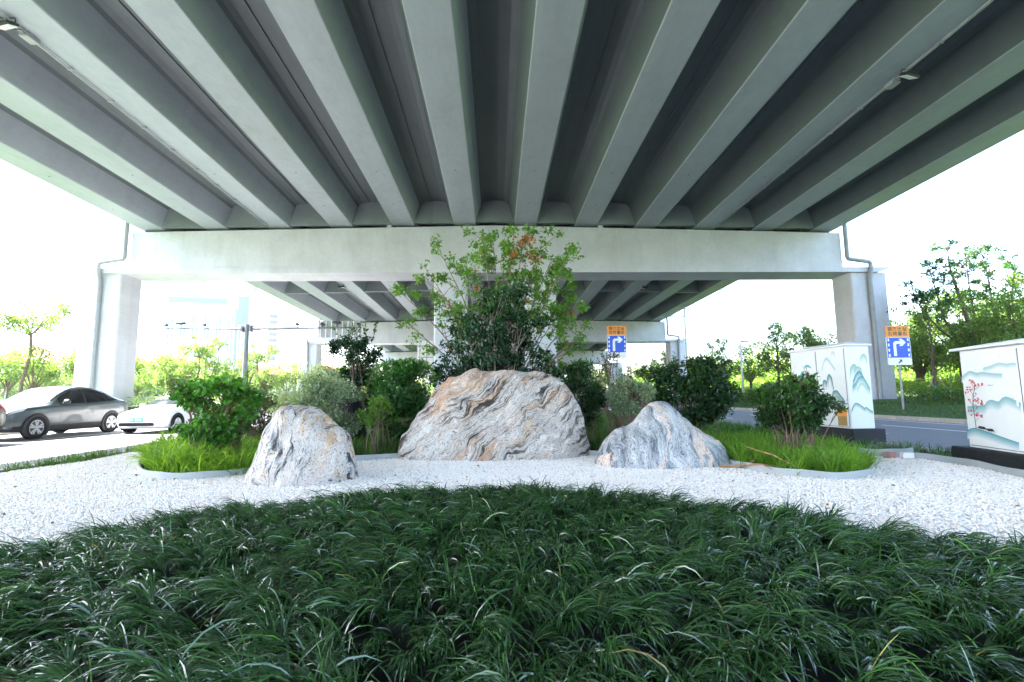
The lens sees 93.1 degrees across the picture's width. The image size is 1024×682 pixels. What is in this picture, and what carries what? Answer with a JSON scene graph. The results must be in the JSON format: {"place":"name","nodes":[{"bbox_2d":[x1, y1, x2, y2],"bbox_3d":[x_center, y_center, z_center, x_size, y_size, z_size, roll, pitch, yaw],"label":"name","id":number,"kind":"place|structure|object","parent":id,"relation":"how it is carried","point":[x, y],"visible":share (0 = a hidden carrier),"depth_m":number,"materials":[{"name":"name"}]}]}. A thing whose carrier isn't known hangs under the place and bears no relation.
{"place":"outdoors","nodes":[
{"label":"outdoors","id":0,"kind":"place"},
{"bbox_2d":[0,403,5,429],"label":"suv","id":1,"kind":"object","parent":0,"point":[2,415],"visible":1,"depth_m":14.58,"materials":[{"name":"white metal"}]},
{"bbox_2d":[0,413,365,468],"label":"road","id":2,"kind":"structure","parent":0,"point":[26,446],"depth_m":14.62,"materials":[{"name":"grey asphalt"}]},
{"bbox_2d":[0,386,127,439],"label":"car","id":3,"kind":"object","parent":2,"relation":"on","point":[34,413],"visible":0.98,"depth_m":17.17,"materials":[{"name":"grey paint"}]},
{"bbox_2d":[0,424,258,456],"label":"road marking","id":4,"kind":"object","parent":2,"relation":"on","point":[79,446],"depth_m":13.46,"materials":[{"name":"paint"}]},
{"bbox_2d":[117,396,217,432],"bbox_3d":[-13.963,2.977,20.237,2.268,1.449,4.759,0,-6,-3],"label":"car","id":5,"kind":"object","parent":2,"relation":"on","point":[163,412],"visible":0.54,"depth_m":18.32,"materials":[{"name":"white paint"}]},
{"bbox_2d":[0,409,950,472],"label":"median ground","id":6,"kind":"structure","parent":0,"point":[603,410],"depth_m":10.31,"materials":[{"name":"soil"}]},
{"bbox_2d":[0,439,167,471],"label":"verge grass","id":7,"kind":"structure","parent":6,"relation":"on","point":[82,458],"depth_m":8.82,"materials":[{"name":"green plant"}]},
{"bbox_2d":[121,426,260,474],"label":"lush grass","id":8,"kind":"structure","parent":6,"relation":"on","point":[162,454],"depth_m":7.31,"materials":[{"name":"green plant"}]},
{"bbox_2d":[167,371,265,452],"bbox_3d":[-4.952,1.325,8.193,1.523,1.698,1.282,0,-6,-2],"label":"shrub","id":9,"kind":"object","parent":6,"relation":"on","point":[224,420],"visible":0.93,"depth_m":8.04,"materials":[{"name":"green plant"}]},
{"bbox_2d":[234,380,278,438],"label":"shrub","id":10,"kind":"object","parent":6,"relation":"on","point":[261,419],"visible":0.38,"depth_m":10.91,"materials":[{"name":"green plant"}]},
{"bbox_2d":[137,453,397,479],"bbox_3d":[-3.920,2.031,8.033,5.899,0.141,2.543,0,-6,-2],"label":"bed edging","id":11,"kind":"object","parent":6,"relation":"on","point":[178,476],"visible":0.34,"depth_m":6.91,"materials":[{"name":"grey concrete"}]},
{"bbox_2d":[266,361,347,415],"bbox_3d":[-5.164,1.561,12.285,2.182,2.141,1.635,0,-6,-2],"label":"shrub","id":12,"kind":"object","parent":6,"relation":"on","point":[282,400],"visible":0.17,"depth_m":12.18,"materials":[{"name":"green plant"}]},
{"bbox_2d":[286,368,363,435],"bbox_3d":[-3.623,1.404,9.327,1.415,1.768,1.303,5,-8,-41],"label":"shrub","id":13,"kind":"object","parent":6,"relation":"on","point":[318,391],"visible":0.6,"depth_m":9.17,"materials":[{"name":"green plant"}]},
{"bbox_2d":[332,385,368,447],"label":"shrub","id":14,"kind":"object","parent":6,"relation":"on","point":[353,407],"visible":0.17,"depth_m":11.08,"materials":[{"name":"green plant"}]},
{"bbox_2d":[327,359,378,425],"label":"shrub","id":15,"kind":"object","parent":6,"relation":"on","point":[371,389],"visible":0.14,"depth_m":12.56,"materials":[{"name":"green plant"}]},
{"bbox_2d":[324,318,384,409],"bbox_3d":[-4.000,0.995,12.234,1.579,3.220,1.077,0,-6,-2],"label":"sapling","id":16,"kind":"object","parent":6,"relation":"on","point":[355,352],"visible":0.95,"depth_m":12.22,"materials":[{"name":"green plant"}]},
{"bbox_2d":[355,394,394,453],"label":"sapling","id":17,"kind":"object","parent":6,"relation":"on","point":[380,405],"visible":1,"depth_m":9.08,"materials":[{"name":"green plant"}]},
{"bbox_2d":[363,356,437,452],"bbox_3d":[-2.230,1.334,10.134,1.695,2.052,1.585,0,-6,-2],"label":"shrub","id":18,"kind":"object","parent":6,"relation":"on","point":[408,398],"visible":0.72,"depth_m":9.84,"materials":[{"name":"green plant"}]},
{"bbox_2d":[417,341,433,373],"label":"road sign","id":19,"kind":"object","parent":6,"relation":"on","point":[429,359],"visible":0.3,"depth_m":44.94,"materials":[{"name":"metal"}]},
{"bbox_2d":[389,223,592,383],"bbox_3d":[-0.439,-0.266,11.272,4.612,5.364,2.645,0,-6,-2],"label":"maple tree","id":20,"kind":"object","parent":6,"relation":"on","point":[557,270],"visible":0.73,"depth_m":11.03,"materials":[{"name":"green plant"}]},
{"bbox_2d":[428,279,561,398],"bbox_3d":[-0.369,0.510,10.720,2.952,3.691,2.460,0,-6,-2],"label":"camellia shrub","id":21,"kind":"object","parent":6,"relation":"on","point":[481,359],"visible":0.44,"depth_m":10.40,"materials":[{"name":"green plant"}]},
{"bbox_2d":[557,358,609,447],"bbox_3d":[1.505,1.351,10.583,1.238,2.038,1.248,0,-6,-2],"label":"shrub","id":22,"kind":"object","parent":6,"relation":"on","point":[579,373],"visible":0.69,"depth_m":10.43,"materials":[{"name":"green plant"}]},
{"bbox_2d":[592,349,639,436],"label":"shrub","id":23,"kind":"object","parent":6,"relation":"on","point":[615,419],"visible":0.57,"depth_m":12.18,"materials":[{"name":"green plant"}]},
{"bbox_2d":[607,326,626,377],"bbox_3d":[5.692,1.694,26.118,1.060,5.050,0.122,0,-6,-2],"label":"lane sign","id":24,"kind":"object","parent":6,"relation":"on","point":[616,339],"visible":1,"depth_m":26.24,"materials":[{"name":"metal"}]},
{"bbox_2d":[603,375,657,426],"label":"shrub","id":25,"kind":"object","parent":6,"relation":"on","point":[627,399],"visible":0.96,"depth_m":9.64,"materials":[{"name":"green plant"}]},
{"bbox_2d":[645,351,744,436],"bbox_3d":[3.795,1.266,10.238,1.737,2.082,1.901,-7,-9,44],"label":"shrub","id":26,"kind":"object","parent":6,"relation":"on","point":[698,380],"visible":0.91,"depth_m":9.94,"materials":[{"name":"green plant"}]},
{"bbox_2d":[589,450,874,480],"bbox_3d":[3.386,1.913,7.660,5.661,0.141,2.986,0,-6,-2],"label":"bed edging","id":27,"kind":"object","parent":6,"relation":"on","point":[856,474],"visible":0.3,"depth_m":6.43,"materials":[{"name":"grey concrete"}]},
{"bbox_2d":[703,428,885,475],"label":"lush grass","id":28,"kind":"structure","parent":6,"relation":"on","point":[830,455],"depth_m":7.32,"materials":[{"name":"green plant"}]},
{"bbox_2d":[747,371,848,450],"bbox_3d":[4.835,1.259,8.326,1.555,1.655,1.431,0,-6,-2],"label":"shrub","id":29,"kind":"object","parent":6,"relation":"on","point":[795,404],"visible":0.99,"depth_m":8.04,"materials":[{"name":"green plant"}]},
{"bbox_2d":[787,342,885,443],"bbox_3d":[7.740,1.232,11.753,0.800,2.297,2.030,0,-6,-6],"label":"utility cabinet","id":30,"kind":"object","parent":6,"relation":"on","point":[842,369],"visible":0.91,"depth_m":10.92,"materials":[{"name":"white metal"}]},
{"bbox_2d":[852,447,912,456],"bbox_3d":[6.423,1.975,8.619,1.273,0.166,0.416,-3,-7,21],"label":"bed edging","id":31,"kind":"object","parent":6,"relation":"on","point":[897,451],"visible":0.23,"depth_m":8.43,"materials":[{"name":"grey concrete"}]},
{"bbox_2d":[911,452,1023,478],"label":"bed edging","id":32,"kind":"object","parent":6,"relation":"on","point":[988,466],"visible":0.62,"depth_m":7.17,"materials":[{"name":"grey concrete"}]},
{"bbox_2d":[949,338,1023,469],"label":"utility cabinet","id":33,"kind":"object","parent":6,"relation":"on","point":[992,377],"visible":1,"depth_m":7.26,"materials":[{"name":"white metal"}]},
{"bbox_2d":[0,451,1023,566],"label":"gravel ground","id":34,"kind":"structure","parent":0,"point":[850,508],"depth_m":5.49,"materials":[{"name":"grey gravel"}]},
{"bbox_2d":[244,404,358,486],"bbox_3d":[-2.887,1.467,6.739,1.482,1.175,1.231,0,-6,-2],"label":"boulder","id":35,"kind":"object","parent":34,"relation":"on","point":[301,445],"visible":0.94,"depth_m":6.42,"materials":[{"name":"grey stone"}]},
{"bbox_2d":[398,368,589,461],"bbox_3d":[-0.343,1.398,9.190,3.592,1.800,1.692,0,-6,-2],"label":"boulder","id":36,"kind":"object","parent":34,"relation":"on","point":[475,414],"visible":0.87,"depth_m":8.71,"materials":[{"name":"grey stone"}]},
{"bbox_2d":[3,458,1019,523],"bbox_3d":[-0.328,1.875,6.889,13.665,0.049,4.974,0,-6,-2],"label":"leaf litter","id":37,"kind":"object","parent":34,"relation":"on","point":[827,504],"visible":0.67,"depth_m":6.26,"materials":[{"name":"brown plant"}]},
{"bbox_2d":[0,475,1023,681],"bbox_3d":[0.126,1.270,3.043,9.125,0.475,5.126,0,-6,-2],"label":"mondo grass","id":38,"kind":"structure","parent":34,"relation":"on","point":[986,565],"depth_m":2.33,"materials":[{"name":"green plant"}]},
{"bbox_2d":[594,401,729,470],"bbox_3d":[2.431,1.557,7.907,2.215,1.143,1.424,0,-6,-2],"label":"boulder","id":39,"kind":"object","parent":34,"relation":"on","point":[663,435],"visible":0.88,"depth_m":7.49,"materials":[{"name":"grey stone"}]},
{"bbox_2d":[719,446,801,469],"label":"dry branch","id":40,"kind":"object","parent":34,"relation":"on","point":[738,465],"visible":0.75,"depth_m":7.05,"materials":[{"name":"brown wood"}]},
{"bbox_2d":[899,452,914,458],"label":"white block","id":41,"kind":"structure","parent":34,"relation":"on","point":[904,455],"depth_m":8.04,"materials":[{"name":"paint"}]},
{"bbox_2d":[0,130,1023,394],"label":"sky","id":42,"kind":"structure","parent":0,"point":[48,233],"materials":[{"name":"white"}]},
{"bbox_2d":[242,411,804,454],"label":"grass","id":43,"kind":"structure","parent":0,"point":[724,426],"depth_m":11.85,"materials":[{"name":"green plant"}]},
{"bbox_2d":[576,393,966,418],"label":"verge","id":44,"kind":"structure","parent":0,"point":[898,399],"depth_m":21.58,"materials":[{"name":"green plant"}]},
{"bbox_2d":[614,362,640,380],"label":"tree","id":45,"kind":"object","parent":44,"relation":"on","point":[629,366],"visible":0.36,"depth_m":78.26,"materials":[{"name":"green plant"}]},
{"bbox_2d":[633,357,660,383],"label":"tree","id":46,"kind":"object","parent":44,"relation":"on","point":[640,372],"visible":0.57,"depth_m":66.38,"materials":[{"name":"green plant"}]},
{"bbox_2d":[669,309,691,338],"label":"utility pole","id":47,"kind":"object","parent":44,"relation":"on","point":[683,324],"visible":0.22,"depth_m":61.44,"materials":[{"name":"white metal"}]},
{"bbox_2d":[684,303,701,359],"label":"street lamp","id":48,"kind":"object","parent":44,"relation":"on","point":[685,329],"visible":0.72,"depth_m":48.96,"materials":[{"name":"white metal"}]},
{"bbox_2d":[704,337,731,369],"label":"tree","id":49,"kind":"object","parent":44,"relation":"on","point":[711,347],"visible":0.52,"depth_m":46.72,"materials":[{"name":"green plant"}]},
{"bbox_2d":[739,340,748,394],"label":"street lamp","id":50,"kind":"object","parent":44,"relation":"on","point":[742,377],"visible":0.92,"depth_m":40.60,"materials":[{"name":"grey metal"}]},
{"bbox_2d":[726,339,771,389],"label":"tree","id":51,"kind":"object","parent":44,"relation":"on","point":[751,373],"visible":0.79,"depth_m":44.60,"materials":[{"name":"green plant"}]},
{"bbox_2d":[754,321,796,383],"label":"tree","id":52,"kind":"object","parent":44,"relation":"on","point":[765,359],"visible":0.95,"depth_m":38.27,"materials":[{"name":"green plant"}]},
{"bbox_2d":[761,330,805,375],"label":"tree","id":53,"kind":"object","parent":44,"relation":"on","point":[787,359],"visible":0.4,"depth_m":40.19,"materials":[{"name":"green plant"}]},
{"bbox_2d":[631,343,946,392],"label":"wood","id":54,"kind":"object","parent":44,"relation":"on","point":[737,379],"visible":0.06,"depth_m":65.55,"materials":[{"name":"green plant"}]},
{"bbox_2d":[782,322,836,357],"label":"tree","id":55,"kind":"object","parent":44,"relation":"on","point":[809,339],"visible":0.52,"depth_m":35.46,"materials":[{"name":"green plant"}]},
{"bbox_2d":[732,374,963,397],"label":"undergrowth","id":56,"kind":"object","parent":44,"relation":"on","point":[947,383],"visible":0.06,"depth_m":26.84,"materials":[{"name":"green plant"}]},
{"bbox_2d":[745,348,959,392],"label":"wood","id":57,"kind":"object","parent":44,"relation":"on","point":[906,374],"visible":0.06,"depth_m":40.84,"materials":[{"name":"green plant"}]},
{"bbox_2d":[884,326,911,409],"bbox_3d":[17.532,1.319,21.920,1.060,4.020,0.122,-1,-6,2],"label":"lane sign","id":58,"kind":"object","parent":44,"relation":"on","point":[898,345],"visible":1,"depth_m":21.97,"materials":[{"name":"metal"}]},
{"bbox_2d":[891,309,945,395],"bbox_3d":[28.370,0.967,34.089,4.221,6.514,3.694,0,-6,-7],"label":"tree","id":59,"kind":"object","parent":44,"relation":"on","point":[901,320],"visible":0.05,"depth_m":33.65,"materials":[{"name":"green plant"}]},
{"bbox_2d":[890,316,951,387],"bbox_3d":[26.511,1.127,31.558,4.177,5.642,3.729,5,-8,-40],"label":"tree","id":60,"kind":"object","parent":44,"relation":"on","point":[920,370],"visible":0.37,"depth_m":31.11,"materials":[{"name":"green plant"}]},
{"bbox_2d":[904,302,955,398],"bbox_3d":[21.694,0.643,25.218,2.248,5.311,2.488,-5,-8,35],"label":"tree","id":61,"kind":"object","parent":44,"relation":"on","point":[932,370],"visible":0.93,"depth_m":25.06,"materials":[{"name":"green plant"}]},
{"bbox_2d":[896,385,964,401],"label":"hedge","id":62,"kind":"object","parent":44,"relation":"on","point":[936,391],"visible":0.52,"depth_m":22.34,"materials":[{"name":"green plant"}]},
{"bbox_2d":[886,237,1023,345],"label":"tall tree","id":63,"kind":"object","parent":44,"relation":"on","point":[982,264],"visible":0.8,"depth_m":26.11,"materials":[{"name":"green plant"}]},
{"bbox_2d":[906,287,1014,390],"bbox_3d":[28.273,0.040,30.497,5.103,7.720,5.716,1,-6,-11],"label":"tree","id":64,"kind":"object","parent":44,"relation":"on","point":[934,340],"visible":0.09,"depth_m":31.07,"materials":[{"name":"green plant"}]},
{"bbox_2d":[935,315,985,370],"bbox_3d":[25.308,0.986,26.929,3.136,4.839,2.744,1,-6,-12],"label":"tree","id":65,"kind":"object","parent":44,"relation":"on","point":[944,341],"visible":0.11,"depth_m":27.16,"materials":[{"name":"green plant"}]},
{"bbox_2d":[934,313,1019,372],"bbox_3d":[24.076,0.981,24.937,3.611,4.587,3.486,-2,-7,14],"label":"tree","id":66,"kind":"object","parent":44,"relation":"on","point":[954,335],"visible":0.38,"depth_m":24.87,"materials":[{"name":"green plant"}]},
{"bbox_2d":[953,303,1020,342],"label":"tree","id":67,"kind":"object","parent":44,"relation":"on","point":[956,311],"visible":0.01,"depth_m":28.20,"materials":[{"name":"green plant"}]},
{"bbox_2d":[952,286,1023,345],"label":"tree","id":68,"kind":"object","parent":44,"relation":"on","point":[1015,334],"visible":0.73,"depth_m":22.93,"materials":[{"name":"green plant"}]},
{"bbox_2d":[991,270,1023,337],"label":"tree","id":69,"kind":"object","parent":44,"relation":"on","point":[1016,284],"visible":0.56,"depth_m":24.44,"materials":[{"name":"green plant"}]},
{"bbox_2d":[578,400,969,449],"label":"road","id":70,"kind":"structure","parent":0,"point":[933,436],"depth_m":14.63,"materials":[{"name":"grey asphalt"}]},
{"bbox_2d":[578,399,967,423],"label":"kerb","id":71,"kind":"structure","parent":70,"relation":"on","point":[941,420],"depth_m":19.41,"materials":[{"name":"concrete"}]},
{"bbox_2d":[609,415,951,455],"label":"verge grass","id":72,"kind":"structure","parent":0,"point":[916,449],"depth_m":9.44,"materials":[{"name":"green plant"}]},
{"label":"verge","id":73,"kind":"structure","parent":0,"visible":0},
{"bbox_2d":[0,348,40,400],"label":"tree","id":74,"kind":"object","parent":73,"relation":"on","point":[7,386],"visible":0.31,"depth_m":32.66,"materials":[{"name":"green plant"}]},
{"bbox_2d":[0,344,68,389],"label":"tree","id":75,"kind":"object","parent":73,"relation":"on","point":[49,370],"visible":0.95,"depth_m":30.15,"materials":[{"name":"green plant"}]},
{"bbox_2d":[0,296,78,393],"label":"tree","id":76,"kind":"object","parent":73,"relation":"on","point":[14,319],"visible":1,"depth_m":29.70,"materials":[{"name":"green plant"}]},
{"bbox_2d":[24,354,70,390],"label":"tree","id":77,"kind":"object","parent":73,"relation":"on","point":[49,384],"visible":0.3,"depth_m":38.87,"materials":[{"name":"green plant"}]},
{"bbox_2d":[54,350,75,379],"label":"tree","id":78,"kind":"object","parent":73,"relation":"on","point":[70,364],"visible":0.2,"depth_m":31.56,"materials":[{"name":"green plant"}]},
{"bbox_2d":[0,338,210,399],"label":"long building","id":79,"kind":"structure","parent":73,"relation":"on","point":[147,352],"depth_m":88.53,"materials":[{"name":"tile"}]},
{"bbox_2d":[134,354,149,385],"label":"tree","id":80,"kind":"object","parent":73,"relation":"on","point":[139,365],"visible":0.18,"depth_m":33.96,"materials":[{"name":"green plant"}]},
{"bbox_2d":[0,359,284,399],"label":"wood","id":81,"kind":"object","parent":73,"relation":"on","point":[141,393],"visible":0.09,"depth_m":64.46,"materials":[{"name":"green plant"}]},
{"bbox_2d":[124,396,163,410],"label":"hedge","id":82,"kind":"object","parent":73,"relation":"on","point":[147,400],"visible":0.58,"depth_m":25.73,"materials":[{"name":"green plant"}]},
{"bbox_2d":[134,361,159,401],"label":"tree","id":83,"kind":"object","parent":73,"relation":"on","point":[139,388],"visible":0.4,"depth_m":44.93,"materials":[{"name":"green plant"}]},
{"bbox_2d":[144,353,198,395],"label":"tree","id":84,"kind":"object","parent":73,"relation":"on","point":[163,356],"visible":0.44,"depth_m":36.49,"materials":[{"name":"green plant"}]},
{"bbox_2d":[153,357,203,392],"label":"tree","id":85,"kind":"object","parent":73,"relation":"on","point":[183,374],"visible":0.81,"depth_m":35.67,"materials":[{"name":"green plant"}]},
{"bbox_2d":[176,332,228,377],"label":"tree","id":86,"kind":"object","parent":73,"relation":"on","point":[204,351],"visible":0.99,"depth_m":40.48,"materials":[{"name":"green plant"}]},
{"bbox_2d":[193,350,220,379],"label":"tree","id":87,"kind":"object","parent":73,"relation":"on","point":[204,365],"visible":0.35,"depth_m":44.62,"materials":[{"name":"green plant"}]},
{"bbox_2d":[204,357,250,401],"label":"tree","id":88,"kind":"object","parent":73,"relation":"on","point":[216,369],"visible":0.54,"depth_m":40.75,"materials":[{"name":"green plant"}]},
{"bbox_2d":[235,358,262,383],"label":"tree","id":89,"kind":"object","parent":73,"relation":"on","point":[250,367],"visible":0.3,"depth_m":60.96,"materials":[{"name":"green plant"}]},
{"bbox_2d":[156,321,361,384],"bbox_3d":[-19.623,2.090,37.375,15.676,7.320,0.700,0,-6,-2],"label":"sign gantry","id":90,"kind":"object","parent":73,"relation":"on","point":[325,328],"visible":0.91,"depth_m":37.73,"materials":[{"name":"metal"}]},
{"bbox_2d":[238,342,281,389],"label":"tree","id":91,"kind":"object","parent":73,"relation":"on","point":[258,355],"visible":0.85,"depth_m":49.08,"materials":[{"name":"green plant"}]},
{"bbox_2d":[249,367,283,397],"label":"tree","id":92,"kind":"object","parent":73,"relation":"on","point":[262,377],"visible":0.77,"depth_m":46.87,"materials":[{"name":"green plant"}]},
{"bbox_2d":[267,363,302,393],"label":"tree","id":93,"kind":"object","parent":73,"relation":"on","point":[283,377],"visible":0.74,"depth_m":50.95,"materials":[{"name":"green plant"}]},
{"bbox_2d":[248,362,339,397],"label":"long building","id":94,"kind":"structure","parent":73,"relation":"on","point":[261,365],"depth_m":116.99,"materials":[{"name":"tile"}]},
{"label":"ground","id":95,"kind":"structure","parent":0,"visible":0},
{"bbox_2d":[163,281,260,394],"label":"tower block","id":96,"kind":"structure","parent":95,"relation":"on","point":[209,309],"depth_m":226.03,"materials":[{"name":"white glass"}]},
{"bbox_2d":[266,312,298,362],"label":"tower block","id":97,"kind":"structure","parent":95,"relation":"on","point":[286,341],"depth_m":232.72,"materials":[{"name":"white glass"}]},
{"bbox_2d":[73,222,896,406],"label":"viaduct pier","id":98,"kind":"structure","parent":95,"relation":"on","point":[106,347],"depth_m":26.85,"materials":[{"name":"paint"}]},
{"bbox_2d":[175,223,801,322],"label":"viaduct span","id":99,"kind":"object","parent":98,"relation":"on","point":[658,300],"visible":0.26,"depth_m":44.90,"materials":[{"name":"paint"}]},
{"bbox_2d":[0,0,1023,231],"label":"viaduct span","id":100,"kind":"object","parent":98,"relation":"on","point":[652,114],"visible":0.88,"depth_m":17.23,"materials":[{"name":"paint"}]},
{"bbox_2d":[0,17,40,44],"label":"floodlight","id":101,"kind":"object","parent":100,"relation":"attached to","point":[29,38],"visible":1,"depth_m":12.68,"materials":[{"name":"metal"}]},
{"bbox_2d":[0,11,267,226],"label":"conduit","id":102,"kind":"object","parent":100,"relation":"attached to","point":[68,67],"visible":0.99,"depth_m":16.23,"materials":[{"name":"grey metal"}]},
{"bbox_2d":[715,0,993,226],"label":"conduit","id":103,"kind":"object","parent":100,"relation":"attached to","point":[880,91],"visible":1,"depth_m":16.10,"materials":[{"name":"grey metal"}]},
{"bbox_2d":[884,69,919,89],"bbox_3d":[11.921,-7.972,14.886,0.484,0.358,0.978,0,-6,-2],"label":"floodlight","id":104,"kind":"object","parent":100,"relation":"attached to","point":[891,84],"visible":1,"depth_m":14.67,"materials":[{"name":"metal"}]},
{"bbox_2d":[297,318,687,397],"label":"viaduct pier","id":105,"kind":"structure","parent":95,"relation":"on","point":[386,333],"depth_m":55.73,"materials":[{"name":"paint"}]},
{"bbox_2d":[369,318,648,351],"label":"viaduct span","id":106,"kind":"object","parent":105,"relation":"on","point":[391,348],"visible":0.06,"depth_m":81.66,"materials":[{"name":"paint"}]},
{"bbox_2d":[370,349,622,391],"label":"viaduct pier","id":107,"kind":"structure","parent":95,"relation":"on","point":[577,355],"depth_m":84.68,"materials":[{"name":"paint"}]},
{"bbox_2d":[719,288,727,358],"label":"lattice mast","id":108,"kind":"object","parent":95,"relation":"on","point":[722,315],"visible":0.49,"depth_m":174.41,"materials":[{"name":"white metal"}]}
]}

